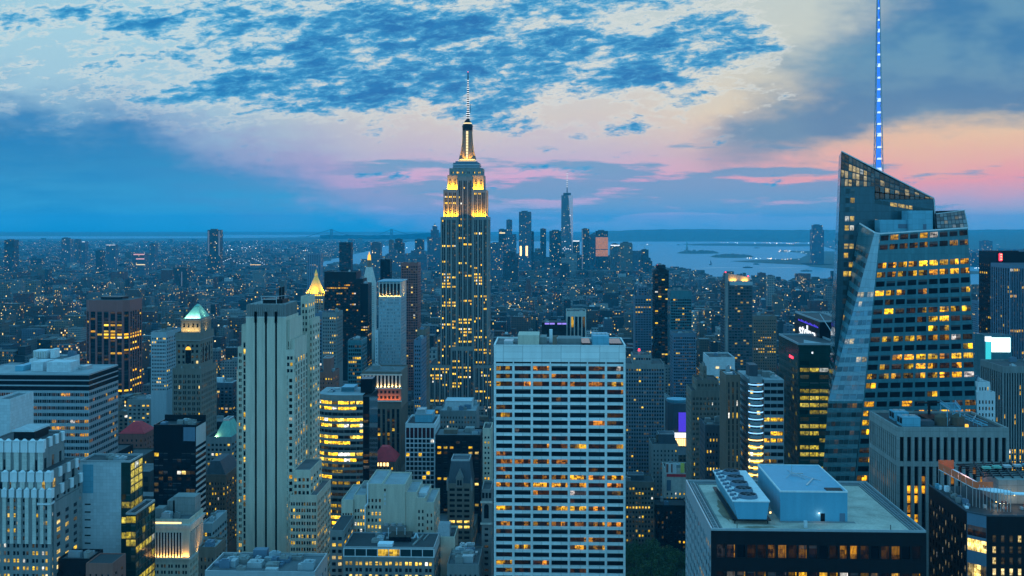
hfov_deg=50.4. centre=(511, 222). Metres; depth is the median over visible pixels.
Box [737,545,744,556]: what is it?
window
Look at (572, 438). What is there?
window
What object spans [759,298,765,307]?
city block
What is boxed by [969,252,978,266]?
tower
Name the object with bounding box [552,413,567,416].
window
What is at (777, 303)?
city block
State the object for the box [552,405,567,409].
window
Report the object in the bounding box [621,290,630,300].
city block
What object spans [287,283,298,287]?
city block
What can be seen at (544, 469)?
window
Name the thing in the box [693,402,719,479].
window
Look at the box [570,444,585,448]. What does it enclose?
window
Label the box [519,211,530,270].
tower
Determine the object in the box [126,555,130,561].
window
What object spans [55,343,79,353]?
city block
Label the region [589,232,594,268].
tower
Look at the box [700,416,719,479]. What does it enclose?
office tower
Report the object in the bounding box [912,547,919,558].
window
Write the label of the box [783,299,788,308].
city block
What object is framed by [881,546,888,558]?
window
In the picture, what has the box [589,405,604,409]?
window
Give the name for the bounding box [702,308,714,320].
city block
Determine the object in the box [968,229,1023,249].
hills
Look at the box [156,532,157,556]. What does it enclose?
tall window
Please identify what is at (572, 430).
window
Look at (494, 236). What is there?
ground
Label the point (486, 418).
city block
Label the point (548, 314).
city block
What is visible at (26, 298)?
city block
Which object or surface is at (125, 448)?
city block
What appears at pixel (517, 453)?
window
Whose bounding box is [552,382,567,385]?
window
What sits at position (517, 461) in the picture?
window
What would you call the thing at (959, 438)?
window
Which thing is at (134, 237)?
water
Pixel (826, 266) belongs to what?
peninsula
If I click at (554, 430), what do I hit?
window
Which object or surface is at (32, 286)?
tower
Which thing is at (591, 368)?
window
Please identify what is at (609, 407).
window
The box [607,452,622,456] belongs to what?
window
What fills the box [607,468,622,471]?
window
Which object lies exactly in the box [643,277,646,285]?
city block
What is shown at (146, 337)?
city block
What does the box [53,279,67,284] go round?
city block
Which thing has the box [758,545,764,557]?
window
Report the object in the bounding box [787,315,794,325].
city block
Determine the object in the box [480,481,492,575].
stone building
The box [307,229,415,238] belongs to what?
suspension bridge
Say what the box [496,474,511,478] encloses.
window
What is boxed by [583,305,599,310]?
city block
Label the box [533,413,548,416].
window
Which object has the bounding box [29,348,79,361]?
apartment building
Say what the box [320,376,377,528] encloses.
office tower
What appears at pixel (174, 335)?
window
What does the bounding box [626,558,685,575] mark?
park lawn
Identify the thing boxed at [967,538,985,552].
window
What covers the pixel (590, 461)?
window
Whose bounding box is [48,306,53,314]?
city block
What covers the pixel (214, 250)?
tower
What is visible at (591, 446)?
window
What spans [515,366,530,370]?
window
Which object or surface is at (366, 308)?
office tower
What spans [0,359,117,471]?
office slab
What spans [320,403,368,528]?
window
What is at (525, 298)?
city block
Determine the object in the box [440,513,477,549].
city block
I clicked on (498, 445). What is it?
window
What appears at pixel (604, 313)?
city block
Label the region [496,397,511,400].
window
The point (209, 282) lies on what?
city block
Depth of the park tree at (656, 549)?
802.75 m
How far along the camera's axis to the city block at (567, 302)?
2727.12 m
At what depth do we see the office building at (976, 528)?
362.96 m
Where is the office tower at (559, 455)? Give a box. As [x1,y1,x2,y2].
[494,329,625,575]
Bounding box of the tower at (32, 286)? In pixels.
[18,279,40,295]
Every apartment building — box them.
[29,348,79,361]
[206,453,236,551]
[483,422,492,481]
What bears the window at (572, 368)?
in the office tower at (559, 455)
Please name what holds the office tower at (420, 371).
on the ground at (494, 236)
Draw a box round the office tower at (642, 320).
[633,285,651,358]
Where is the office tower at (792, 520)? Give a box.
[686,464,925,575]
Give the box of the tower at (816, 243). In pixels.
[810,224,823,263]
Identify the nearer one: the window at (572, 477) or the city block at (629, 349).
the window at (572, 477)
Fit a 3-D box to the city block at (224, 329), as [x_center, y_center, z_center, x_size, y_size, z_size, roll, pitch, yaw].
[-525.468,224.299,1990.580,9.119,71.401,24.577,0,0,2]
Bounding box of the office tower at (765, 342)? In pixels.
[753,312,776,374]
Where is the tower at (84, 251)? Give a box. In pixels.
[81,241,87,263]
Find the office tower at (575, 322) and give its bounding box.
[566,308,585,336]
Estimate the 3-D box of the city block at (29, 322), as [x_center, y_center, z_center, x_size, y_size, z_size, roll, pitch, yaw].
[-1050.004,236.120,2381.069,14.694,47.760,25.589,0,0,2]
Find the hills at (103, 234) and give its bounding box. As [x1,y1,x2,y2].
[0,233,223,235]
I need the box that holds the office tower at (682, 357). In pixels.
[670,330,695,397]
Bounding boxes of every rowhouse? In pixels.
[58,549,102,575]
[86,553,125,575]
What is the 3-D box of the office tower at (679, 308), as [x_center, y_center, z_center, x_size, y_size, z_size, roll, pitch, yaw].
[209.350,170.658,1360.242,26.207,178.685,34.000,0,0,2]
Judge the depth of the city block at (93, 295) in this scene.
3016.35 m
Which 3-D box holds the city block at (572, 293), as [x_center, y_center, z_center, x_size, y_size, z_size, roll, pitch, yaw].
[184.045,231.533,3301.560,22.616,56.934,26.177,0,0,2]
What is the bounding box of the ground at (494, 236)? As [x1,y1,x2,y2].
[0,232,978,557]
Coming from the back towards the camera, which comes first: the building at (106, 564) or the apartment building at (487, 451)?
the apartment building at (487, 451)
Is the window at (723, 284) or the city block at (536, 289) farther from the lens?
the city block at (536, 289)
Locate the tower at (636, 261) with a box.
[633,252,638,270]
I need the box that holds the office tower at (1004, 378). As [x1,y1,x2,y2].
[980,357,1023,469]
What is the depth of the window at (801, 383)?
644.34 m
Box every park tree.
[626,543,646,573]
[626,554,643,574]
[631,542,638,564]
[632,540,648,555]
[637,557,657,575]
[638,543,656,563]
[638,564,655,573]
[642,540,663,560]
[645,538,659,562]
[650,550,664,570]
[652,567,670,575]
[659,546,674,568]
[659,551,685,574]
[661,565,677,575]
[665,544,680,562]
[666,548,685,575]
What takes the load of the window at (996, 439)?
in the office building at (908, 450)
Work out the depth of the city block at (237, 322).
2139.86 m
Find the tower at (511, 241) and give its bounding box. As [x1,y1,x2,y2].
[506,219,516,253]
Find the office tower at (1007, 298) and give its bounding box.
[991,263,1023,358]
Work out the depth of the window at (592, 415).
519.77 m
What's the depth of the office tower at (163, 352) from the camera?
916.68 m
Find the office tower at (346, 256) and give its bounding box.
[339,241,352,270]
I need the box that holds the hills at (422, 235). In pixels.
[320,233,440,237]
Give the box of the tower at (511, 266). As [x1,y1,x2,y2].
[503,251,518,282]
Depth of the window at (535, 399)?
520.78 m
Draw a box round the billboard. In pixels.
[975,333,1011,376]
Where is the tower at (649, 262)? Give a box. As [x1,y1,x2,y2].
[647,258,651,271]
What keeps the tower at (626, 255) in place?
on the ground at (494, 236)
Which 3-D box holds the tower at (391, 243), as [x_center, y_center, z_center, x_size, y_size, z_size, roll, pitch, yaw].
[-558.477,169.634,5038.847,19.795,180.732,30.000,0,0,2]
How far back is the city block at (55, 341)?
1549.27 m
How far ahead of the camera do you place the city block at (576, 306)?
2918.17 m
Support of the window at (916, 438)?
in the office building at (908, 450)
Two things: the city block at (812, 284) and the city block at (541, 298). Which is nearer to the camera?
the city block at (541, 298)
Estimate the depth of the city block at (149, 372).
1462.71 m
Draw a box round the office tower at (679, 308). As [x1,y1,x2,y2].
[667,287,691,364]
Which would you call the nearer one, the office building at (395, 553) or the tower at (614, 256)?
the office building at (395, 553)
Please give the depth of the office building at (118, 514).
497.24 m
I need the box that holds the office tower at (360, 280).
[356,276,366,336]
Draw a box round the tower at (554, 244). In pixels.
[549,230,560,267]
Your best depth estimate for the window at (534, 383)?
520.78 m
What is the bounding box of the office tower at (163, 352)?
[151,322,180,426]
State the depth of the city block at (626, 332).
1951.55 m
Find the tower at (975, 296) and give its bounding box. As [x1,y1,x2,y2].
[972,293,978,299]
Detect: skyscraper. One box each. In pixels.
[172,304,216,436]
[237,287,330,575]
[305,270,323,310]
[364,252,375,359]
[430,75,493,417]
[561,173,572,252]
[823,0,976,482]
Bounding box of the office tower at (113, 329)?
[86,296,141,395]
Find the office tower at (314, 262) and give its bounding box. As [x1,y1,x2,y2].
[307,253,322,290]
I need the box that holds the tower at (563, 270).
[559,262,568,281]
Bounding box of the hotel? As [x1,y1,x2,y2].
[375,279,407,364]
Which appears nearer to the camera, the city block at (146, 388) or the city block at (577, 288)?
the city block at (146, 388)
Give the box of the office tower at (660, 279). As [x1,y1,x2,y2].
[653,263,668,364]
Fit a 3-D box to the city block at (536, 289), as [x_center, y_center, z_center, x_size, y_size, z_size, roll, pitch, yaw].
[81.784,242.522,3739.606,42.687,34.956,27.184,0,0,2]
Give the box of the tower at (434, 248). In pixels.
[427,224,440,268]
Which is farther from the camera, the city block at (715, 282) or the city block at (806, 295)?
the city block at (715, 282)
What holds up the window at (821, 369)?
in the office tower at (804, 356)
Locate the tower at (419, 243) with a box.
[415,239,423,249]
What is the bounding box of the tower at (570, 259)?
[561,253,576,277]
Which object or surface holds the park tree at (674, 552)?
on the park lawn at (680, 572)
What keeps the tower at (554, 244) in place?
on the ground at (494, 236)
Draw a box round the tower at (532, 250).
[531,231,533,269]
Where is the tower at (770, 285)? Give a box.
[766,275,774,305]
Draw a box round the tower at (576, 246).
[573,240,579,254]
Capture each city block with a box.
[0,303,24,320]
[0,310,17,320]
[0,335,16,343]
[0,343,18,348]
[0,348,17,362]
[6,314,15,324]
[7,362,23,363]
[9,322,23,345]
[10,280,24,299]
[13,293,33,304]
[14,345,31,363]
[16,321,25,328]
[17,271,30,279]
[21,328,44,345]
[22,338,36,353]
[24,303,47,317]
[25,354,32,362]
[26,319,33,327]
[29,336,48,339]
[31,322,52,333]
[34,295,44,304]
[34,315,49,324]
[35,331,58,336]
[37,337,65,349]
[38,269,44,273]
[44,285,52,295]
[45,269,51,285]
[45,296,52,304]
[47,320,56,324]
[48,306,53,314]
[50,315,62,319]
[51,338,74,348]
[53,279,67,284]
[53,290,60,305]
[53,320,76,333]
[54,302,71,318]
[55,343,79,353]
[59,326,69,337]
[61,299,69,304]
[63,315,85,326]
[68,327,85,339]
[71,300,80,311]
[72,291,82,295]
[75,340,85,352]
[80,351,85,357]
[80,357,85,363]
[81,275,90,290]
[88,291,101,299]
[100,282,109,288]
[104,288,119,295]
[112,281,123,289]
[118,392,141,406]
[118,400,122,408]
[118,406,126,433]
[118,444,132,453]
[125,279,132,289]
[125,289,144,306]
[125,393,150,405]
[127,395,150,425]
[133,448,153,462]
[142,305,157,309]
[142,308,157,321]
[142,322,150,333]
[142,334,150,344]
[142,341,148,369]
[142,370,147,384]
[142,383,149,392]
[143,366,150,382]
[144,277,156,283]
[145,296,154,305]
[151,320,162,330]
[155,298,159,307]
[158,312,160,321]
[160,283,171,293]
[160,293,169,300]
[160,301,178,310]
[161,269,172,283]
[161,303,173,321]
[165,310,182,327]
[170,294,178,300]
[172,285,178,293]
[179,288,187,304]
[186,294,194,306]
[188,296,196,310]
[197,292,213,300]
[199,298,208,303]
[206,279,212,285]
[213,277,217,288]
[213,332,225,358]
[213,347,224,376]
[214,290,225,298]
[217,377,236,415]
[217,415,236,429]
[218,281,232,287]
[218,329,233,339]
[219,319,230,329]
[220,309,239,314]
[220,325,228,343]
[220,357,237,378]
[223,316,246,338]
[224,287,233,295]
[224,310,246,316]
[225,296,242,303]
[226,346,237,358]
[228,275,241,279]
[252,270,265,287]
[279,280,286,295]
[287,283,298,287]
[296,272,301,282]
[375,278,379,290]
[408,390,412,401]
[408,400,413,414]
[433,405,441,413]
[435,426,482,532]
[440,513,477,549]
[475,533,493,575]
[479,405,484,414]
[479,415,493,448]
[479,420,484,427]
[481,478,493,532]
[493,300,503,305]
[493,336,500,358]
[494,316,505,320]
[494,321,506,331]
[494,330,504,335]
[497,306,505,313]
[497,312,508,315]
[501,332,510,336]
[504,293,518,303]
[506,282,512,291]
[506,315,510,332]
[507,300,522,309]
[509,310,525,314]
[511,315,530,336]
[511,328,515,336]
[519,296,531,301]
[524,306,531,310]
[525,279,530,295]
[529,298,533,309]
[530,314,537,330]
[531,288,541,291]
[531,316,535,330]
[532,292,544,296]
[537,296,551,306]
[538,305,545,313]
[539,310,545,329]
[543,311,550,318]
[546,304,561,315]
[549,302,553,311]
[551,277,558,290]
[553,294,562,303]
[564,298,570,318]
[567,285,579,297]
[569,289,575,300]
[571,304,586,308]
[583,289,591,295]
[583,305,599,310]
[584,279,588,287]
[586,307,598,329]
[589,281,594,287]
[591,293,601,299]
[591,301,607,308]
[598,325,602,331]
[599,308,612,323]
[602,276,608,289]
[602,291,618,307]
[603,317,612,336]
[604,282,618,292]
[612,316,623,334]
[613,306,622,309]
[613,310,623,316]
[618,325,631,337]
[620,277,631,288]
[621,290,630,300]
[621,337,631,344]
[624,305,632,310]
[624,312,632,327]
[626,346,632,358]
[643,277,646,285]
[648,289,652,297]
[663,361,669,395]
[669,285,682,288]
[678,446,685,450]
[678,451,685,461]
[689,273,693,291]
[692,295,695,302]
[692,310,702,334]
[696,294,703,302]
[697,279,700,291]
[697,311,702,335]
[697,337,710,366]
[698,300,706,305]
[698,321,706,336]
[702,286,708,290]
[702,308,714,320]
[703,318,710,327]
[704,299,719,303]
[704,335,716,339]
[706,293,714,298]
[706,304,720,310]
[709,340,717,351]
[710,281,720,285]
[710,321,718,333]
[712,284,716,298]
[713,339,720,351]
[753,285,758,298]
[753,299,756,313]
[755,297,765,306]
[756,281,765,296]
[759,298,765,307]
[772,294,782,315]
[780,309,787,322]
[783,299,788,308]
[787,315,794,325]
[791,281,797,289]
[791,289,803,310]
[798,276,805,289]
[801,307,809,310]
[804,291,808,305]
[807,299,827,311]
[810,282,821,286]
[811,294,820,298]
[813,288,821,292]
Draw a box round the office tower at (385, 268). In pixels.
[380,258,391,279]
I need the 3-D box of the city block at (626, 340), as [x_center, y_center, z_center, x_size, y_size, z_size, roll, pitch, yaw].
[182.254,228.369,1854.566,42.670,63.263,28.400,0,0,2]
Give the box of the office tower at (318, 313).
[315,310,324,368]
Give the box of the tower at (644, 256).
[641,244,648,271]
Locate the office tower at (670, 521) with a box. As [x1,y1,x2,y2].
[654,496,685,554]
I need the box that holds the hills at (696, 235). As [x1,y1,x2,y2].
[608,229,835,241]
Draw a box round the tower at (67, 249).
[61,237,73,266]
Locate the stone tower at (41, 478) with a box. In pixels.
[0,424,82,575]
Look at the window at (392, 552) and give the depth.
523.33 m
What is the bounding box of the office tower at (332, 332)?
[322,308,342,386]
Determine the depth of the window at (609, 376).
519.45 m
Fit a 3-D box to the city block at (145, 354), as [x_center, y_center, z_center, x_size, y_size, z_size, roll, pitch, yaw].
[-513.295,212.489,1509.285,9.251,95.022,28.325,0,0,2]
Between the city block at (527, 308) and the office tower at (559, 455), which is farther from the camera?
the city block at (527, 308)
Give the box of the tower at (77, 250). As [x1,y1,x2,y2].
[74,239,80,263]
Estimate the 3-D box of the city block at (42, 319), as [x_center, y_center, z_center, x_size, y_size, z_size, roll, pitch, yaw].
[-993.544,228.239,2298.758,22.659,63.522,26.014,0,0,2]
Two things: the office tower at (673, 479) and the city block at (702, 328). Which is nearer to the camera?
the office tower at (673, 479)
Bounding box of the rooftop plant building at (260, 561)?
[205,547,326,575]
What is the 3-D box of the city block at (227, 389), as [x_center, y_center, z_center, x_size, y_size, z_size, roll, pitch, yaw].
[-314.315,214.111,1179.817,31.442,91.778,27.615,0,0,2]
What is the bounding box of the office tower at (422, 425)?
[405,407,439,487]
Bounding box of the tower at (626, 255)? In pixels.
[620,242,632,270]
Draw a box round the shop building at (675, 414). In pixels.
[665,397,685,445]
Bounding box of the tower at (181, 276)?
[173,266,190,287]
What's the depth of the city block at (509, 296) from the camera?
3085.74 m
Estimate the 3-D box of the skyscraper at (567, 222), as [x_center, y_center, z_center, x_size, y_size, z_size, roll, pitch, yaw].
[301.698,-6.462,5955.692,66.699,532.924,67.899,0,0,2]
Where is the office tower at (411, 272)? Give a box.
[401,261,420,390]
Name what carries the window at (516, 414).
in the office tower at (559, 455)
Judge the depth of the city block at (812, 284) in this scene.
3900.16 m
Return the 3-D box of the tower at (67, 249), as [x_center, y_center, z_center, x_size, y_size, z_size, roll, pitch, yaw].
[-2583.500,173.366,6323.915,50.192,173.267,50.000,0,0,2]
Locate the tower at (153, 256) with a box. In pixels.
[149,243,157,270]
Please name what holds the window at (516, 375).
in the office tower at (559, 455)
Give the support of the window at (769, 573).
in the office tower at (792, 520)
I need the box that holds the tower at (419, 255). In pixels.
[407,249,427,270]
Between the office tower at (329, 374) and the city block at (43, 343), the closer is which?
the office tower at (329, 374)
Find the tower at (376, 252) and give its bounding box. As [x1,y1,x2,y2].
[371,242,381,277]
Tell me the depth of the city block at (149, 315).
2440.41 m
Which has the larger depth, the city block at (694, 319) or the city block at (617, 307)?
the city block at (617, 307)
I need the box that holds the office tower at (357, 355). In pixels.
[348,336,366,386]
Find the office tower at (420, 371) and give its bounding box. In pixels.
[414,335,425,413]
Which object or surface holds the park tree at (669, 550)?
on the park lawn at (680, 572)
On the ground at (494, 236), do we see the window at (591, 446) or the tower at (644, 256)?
the tower at (644, 256)
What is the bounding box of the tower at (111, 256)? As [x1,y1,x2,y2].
[106,244,117,268]
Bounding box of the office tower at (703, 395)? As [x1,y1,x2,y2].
[686,361,719,479]
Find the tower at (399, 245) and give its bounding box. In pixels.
[394,238,404,252]
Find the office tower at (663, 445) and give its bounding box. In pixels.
[649,430,677,497]
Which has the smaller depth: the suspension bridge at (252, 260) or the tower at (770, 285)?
the tower at (770, 285)
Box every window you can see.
[4,451,78,575]
[34,383,116,469]
[87,309,140,394]
[126,516,130,522]
[126,524,130,530]
[126,532,130,537]
[126,540,130,545]
[126,547,130,553]
[126,548,154,575]
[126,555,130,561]
[152,335,174,389]
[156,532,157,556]
[174,391,199,414]
[185,347,190,362]
[196,447,204,519]
[221,387,234,415]
[227,485,235,543]
[239,302,329,575]
[308,255,321,287]
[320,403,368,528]
[325,290,355,359]
[332,524,352,575]
[340,244,352,270]
[344,549,354,555]
[356,549,365,555]
[367,549,376,555]
[376,325,399,362]
[378,549,387,555]
[389,549,399,555]
[400,549,410,555]
[407,287,416,389]
[412,550,421,556]
[423,550,432,556]
[431,181,490,417]
[438,457,477,510]
[484,504,488,517]
[496,366,511,369]
[496,374,511,377]
[496,381,511,385]
[496,389,511,393]
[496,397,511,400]
[496,405,511,408]
[496,412,511,416]
[496,420,511,424]
[496,428,511,431]
[496,436,511,439]
[496,443,511,447]
[496,451,511,455]
[496,459,511,462]
[496,467,511,470]
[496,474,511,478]
[496,475,622,575]
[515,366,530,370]
[515,374,530,377]
[515,381,530,385]
[515,389,530,393]
[515,397,530,401]
[515,405,530,408]
[515,413,530,416]
[515,420,530,424]
[515,428,530,432]
[515,436,530,439]
[515,444,530,447]
[515,451,530,455]
[515,459,530,463]
[515,467,530,470]
[515,475,530,478]
[533,366,548,370]
[533,374,548,377]
[533,382,548,385]
[533,389,548,393]
[533,397,548,401]
[533,405,548,408]
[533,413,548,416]
[533,420,548,424]
[533,428,548,432]
[533,436,548,440]
[533,444,548,447]
[533,452,548,455]
[533,459,548,463]
[533,467,548,471]
[552,366,567,370]
[552,374,567,378]
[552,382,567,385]
[552,389,567,393]
[552,397,567,401]
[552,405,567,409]
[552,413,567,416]
[552,421,567,424]
[552,428,567,432]
[552,436,567,440]
[552,444,567,447]
[552,452,567,455]
[552,459,567,463]
[552,467,567,471]
[570,366,585,370]
[570,374,585,378]
[570,382,585,385]
[570,390,585,393]
[570,397,585,401]
[570,405,585,409]
[570,413,585,416]
[570,421,585,424]
[570,428,585,432]
[570,436,585,440]
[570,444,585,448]
[570,452,585,455]
[570,460,585,463]
[570,467,585,471]
[571,317,573,326]
[589,366,604,370]
[589,374,604,378]
[589,382,604,385]
[589,390,604,393]
[589,397,604,401]
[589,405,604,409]
[589,413,604,417]
[589,421,604,424]
[589,429,604,432]
[589,436,604,440]
[589,444,604,448]
[589,452,604,455]
[589,460,604,463]
[589,468,604,471]
[607,366,622,370]
[607,374,622,378]
[607,382,622,386]
[607,390,622,393]
[607,398,622,401]
[607,405,622,409]
[607,413,622,417]
[607,421,622,424]
[607,429,622,432]
[607,436,622,440]
[607,444,622,448]
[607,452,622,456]
[607,460,622,463]
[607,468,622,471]
[626,380,663,471]
[627,516,652,545]
[636,314,650,351]
[655,306,666,364]
[671,316,690,328]
[674,356,694,396]
[686,514,708,575]
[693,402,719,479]
[717,544,724,556]
[717,571,724,575]
[723,284,751,370]
[727,545,734,556]
[727,571,734,575]
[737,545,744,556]
[737,572,744,575]
[740,377,746,467]
[747,545,754,557]
[747,572,754,575]
[749,459,782,476]
[754,337,774,371]
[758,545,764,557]
[768,545,775,557]
[768,572,775,575]
[778,545,785,557]
[778,572,785,575]
[779,346,797,464]
[789,545,795,557]
[799,545,805,557]
[800,361,808,364]
[800,368,808,371]
[800,375,808,378]
[800,382,808,385]
[800,389,808,392]
[800,396,808,399]
[800,403,808,406]
[800,410,808,413]
[800,417,808,420]
[800,424,808,427]
[800,431,808,434]
[800,438,808,441]
[800,445,808,448]
[800,452,808,455]
[800,459,808,462]
[809,545,816,557]
[809,572,816,575]
[810,361,818,364]
[810,368,818,371]
[810,375,818,378]
[810,382,818,385]
[810,389,818,392]
[810,396,818,399]
[810,403,818,406]
[810,410,818,413]
[810,417,818,420]
[810,424,818,427]
[810,431,818,434]
[810,438,818,441]
[810,445,818,448]
[819,546,826,557]
[820,361,827,364]
[820,368,827,371]
[820,375,827,378]
[820,382,827,385]
[820,389,827,392]
[820,396,827,399]
[820,403,827,406]
[823,155,934,479]
[829,292,873,398]
[830,546,836,557]
[840,546,847,558]
[850,546,857,558]
[857,230,975,480]
[861,546,867,558]
[871,546,878,558]
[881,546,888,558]
[892,546,898,558]
[900,437,902,460]
[902,546,909,558]
[907,437,909,460]
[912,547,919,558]
[915,437,917,460]
[922,437,924,460]
[929,437,931,460]
[936,212,966,227]
[936,437,938,460]
[944,437,946,459]
[951,437,953,459]
[958,437,960,460]
[958,519,958,575]
[966,437,968,460]
[967,524,985,537]
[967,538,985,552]
[967,562,985,575]
[973,437,975,461]
[980,263,990,332]
[980,438,982,461]
[987,438,989,461]
[988,369,1022,469]
[992,267,1022,357]
[995,438,997,461]
[1002,438,1004,461]
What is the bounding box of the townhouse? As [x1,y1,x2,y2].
[119,421,153,447]
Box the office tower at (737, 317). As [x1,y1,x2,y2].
[721,272,752,372]
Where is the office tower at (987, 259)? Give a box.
[979,249,1023,332]
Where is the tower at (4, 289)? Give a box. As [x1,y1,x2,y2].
[0,281,9,297]
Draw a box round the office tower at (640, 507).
[626,472,653,550]
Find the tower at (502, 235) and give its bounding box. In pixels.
[499,229,505,256]
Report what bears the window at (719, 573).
in the office tower at (792, 520)
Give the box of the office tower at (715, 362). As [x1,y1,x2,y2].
[703,352,734,384]
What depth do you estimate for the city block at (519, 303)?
3053.59 m
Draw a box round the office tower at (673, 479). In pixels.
[662,461,685,502]
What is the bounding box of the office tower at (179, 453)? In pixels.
[154,414,205,521]
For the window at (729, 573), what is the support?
in the office tower at (792, 520)
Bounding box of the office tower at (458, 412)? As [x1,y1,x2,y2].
[439,397,478,427]
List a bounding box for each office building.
[80,453,154,575]
[155,492,204,575]
[198,537,225,575]
[203,510,226,551]
[206,416,236,471]
[330,515,439,575]
[341,469,439,532]
[378,445,399,471]
[438,521,457,575]
[446,454,473,545]
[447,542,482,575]
[738,362,783,479]
[869,400,1008,575]
[929,460,1023,575]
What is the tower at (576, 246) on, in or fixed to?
on the ground at (494, 236)
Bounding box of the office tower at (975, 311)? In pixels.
[972,299,978,358]
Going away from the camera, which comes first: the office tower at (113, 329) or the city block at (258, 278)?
the office tower at (113, 329)
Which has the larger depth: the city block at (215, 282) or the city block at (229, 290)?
the city block at (215, 282)
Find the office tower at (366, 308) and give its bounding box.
[361,281,371,366]
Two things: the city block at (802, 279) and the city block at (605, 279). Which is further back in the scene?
the city block at (802, 279)
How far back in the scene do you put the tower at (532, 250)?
5649.89 m
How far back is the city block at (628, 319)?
2271.91 m
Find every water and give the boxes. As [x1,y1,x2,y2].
[0,235,319,238]
[323,241,426,265]
[490,241,978,283]
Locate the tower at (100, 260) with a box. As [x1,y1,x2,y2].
[95,250,104,271]
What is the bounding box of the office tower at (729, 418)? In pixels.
[720,365,739,469]
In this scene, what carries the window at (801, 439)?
in the office tower at (804, 356)
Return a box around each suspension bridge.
[223,258,276,269]
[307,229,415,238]
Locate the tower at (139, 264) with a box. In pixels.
[132,253,147,276]
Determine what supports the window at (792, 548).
in the office tower at (792, 520)
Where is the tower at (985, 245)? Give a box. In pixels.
[979,240,992,250]
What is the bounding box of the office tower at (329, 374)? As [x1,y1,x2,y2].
[320,355,338,391]
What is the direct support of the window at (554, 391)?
in the office tower at (559, 455)
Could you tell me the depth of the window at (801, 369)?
644.34 m
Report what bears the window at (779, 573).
in the office tower at (792, 520)
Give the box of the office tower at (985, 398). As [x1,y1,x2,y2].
[975,375,994,420]
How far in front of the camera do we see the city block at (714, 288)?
3432.58 m
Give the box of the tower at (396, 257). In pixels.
[387,249,406,271]
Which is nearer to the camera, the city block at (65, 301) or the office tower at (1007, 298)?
the office tower at (1007, 298)
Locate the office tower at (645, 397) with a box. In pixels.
[626,349,664,473]
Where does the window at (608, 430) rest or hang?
in the office tower at (559, 455)
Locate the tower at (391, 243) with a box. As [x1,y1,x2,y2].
[389,239,393,249]
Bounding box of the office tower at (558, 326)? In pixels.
[542,319,565,336]
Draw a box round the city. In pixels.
[0,238,1021,500]
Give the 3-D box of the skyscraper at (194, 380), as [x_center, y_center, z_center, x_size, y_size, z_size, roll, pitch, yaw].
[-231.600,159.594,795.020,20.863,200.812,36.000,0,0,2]
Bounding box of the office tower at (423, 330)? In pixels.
[417,326,429,409]
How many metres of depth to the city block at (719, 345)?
1625.88 m
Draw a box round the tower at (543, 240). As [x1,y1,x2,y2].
[540,228,545,267]
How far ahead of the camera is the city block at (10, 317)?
2298.06 m
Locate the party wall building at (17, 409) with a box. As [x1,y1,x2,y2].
[0,391,33,435]
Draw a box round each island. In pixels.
[679,250,717,253]
[711,253,752,257]
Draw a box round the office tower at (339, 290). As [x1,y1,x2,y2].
[324,270,360,380]
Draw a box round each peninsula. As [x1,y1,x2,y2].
[684,243,809,246]
[737,251,834,264]
[802,263,833,268]
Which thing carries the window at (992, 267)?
in the office tower at (1007, 298)
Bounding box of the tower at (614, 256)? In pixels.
[610,243,619,269]
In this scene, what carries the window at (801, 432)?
in the office tower at (804, 356)
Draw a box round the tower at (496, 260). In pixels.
[490,242,502,280]
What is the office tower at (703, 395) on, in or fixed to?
on the ground at (494, 236)
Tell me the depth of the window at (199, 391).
777.60 m
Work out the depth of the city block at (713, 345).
1514.99 m
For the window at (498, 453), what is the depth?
521.42 m
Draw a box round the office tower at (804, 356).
[779,311,831,467]
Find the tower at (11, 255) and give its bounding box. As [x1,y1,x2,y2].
[4,239,18,271]
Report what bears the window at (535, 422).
in the office tower at (559, 455)
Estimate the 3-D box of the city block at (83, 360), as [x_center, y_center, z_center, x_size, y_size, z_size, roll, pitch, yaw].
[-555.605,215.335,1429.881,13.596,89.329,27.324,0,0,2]
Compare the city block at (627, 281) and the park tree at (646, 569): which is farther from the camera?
the city block at (627, 281)
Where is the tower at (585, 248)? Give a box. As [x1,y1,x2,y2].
[582,228,588,269]
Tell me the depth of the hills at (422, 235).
17825.52 m
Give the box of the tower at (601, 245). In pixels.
[595,230,607,268]
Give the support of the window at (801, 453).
in the office tower at (804, 356)
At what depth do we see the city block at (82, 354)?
1552.91 m
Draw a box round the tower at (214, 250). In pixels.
[207,229,222,273]
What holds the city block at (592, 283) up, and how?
on the ground at (494, 236)
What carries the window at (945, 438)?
in the office building at (908, 450)
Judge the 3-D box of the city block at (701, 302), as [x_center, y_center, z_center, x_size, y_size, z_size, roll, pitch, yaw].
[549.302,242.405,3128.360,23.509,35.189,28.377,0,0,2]
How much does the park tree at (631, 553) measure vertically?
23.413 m
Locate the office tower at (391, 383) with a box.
[360,364,407,471]
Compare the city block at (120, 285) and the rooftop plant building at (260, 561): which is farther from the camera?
the city block at (120, 285)
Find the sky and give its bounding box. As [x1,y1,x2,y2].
[0,0,1023,231]
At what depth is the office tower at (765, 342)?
1339.55 m
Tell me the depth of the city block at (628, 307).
2881.63 m
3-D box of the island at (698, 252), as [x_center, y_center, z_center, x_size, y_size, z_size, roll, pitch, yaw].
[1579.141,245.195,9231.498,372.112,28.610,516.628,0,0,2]

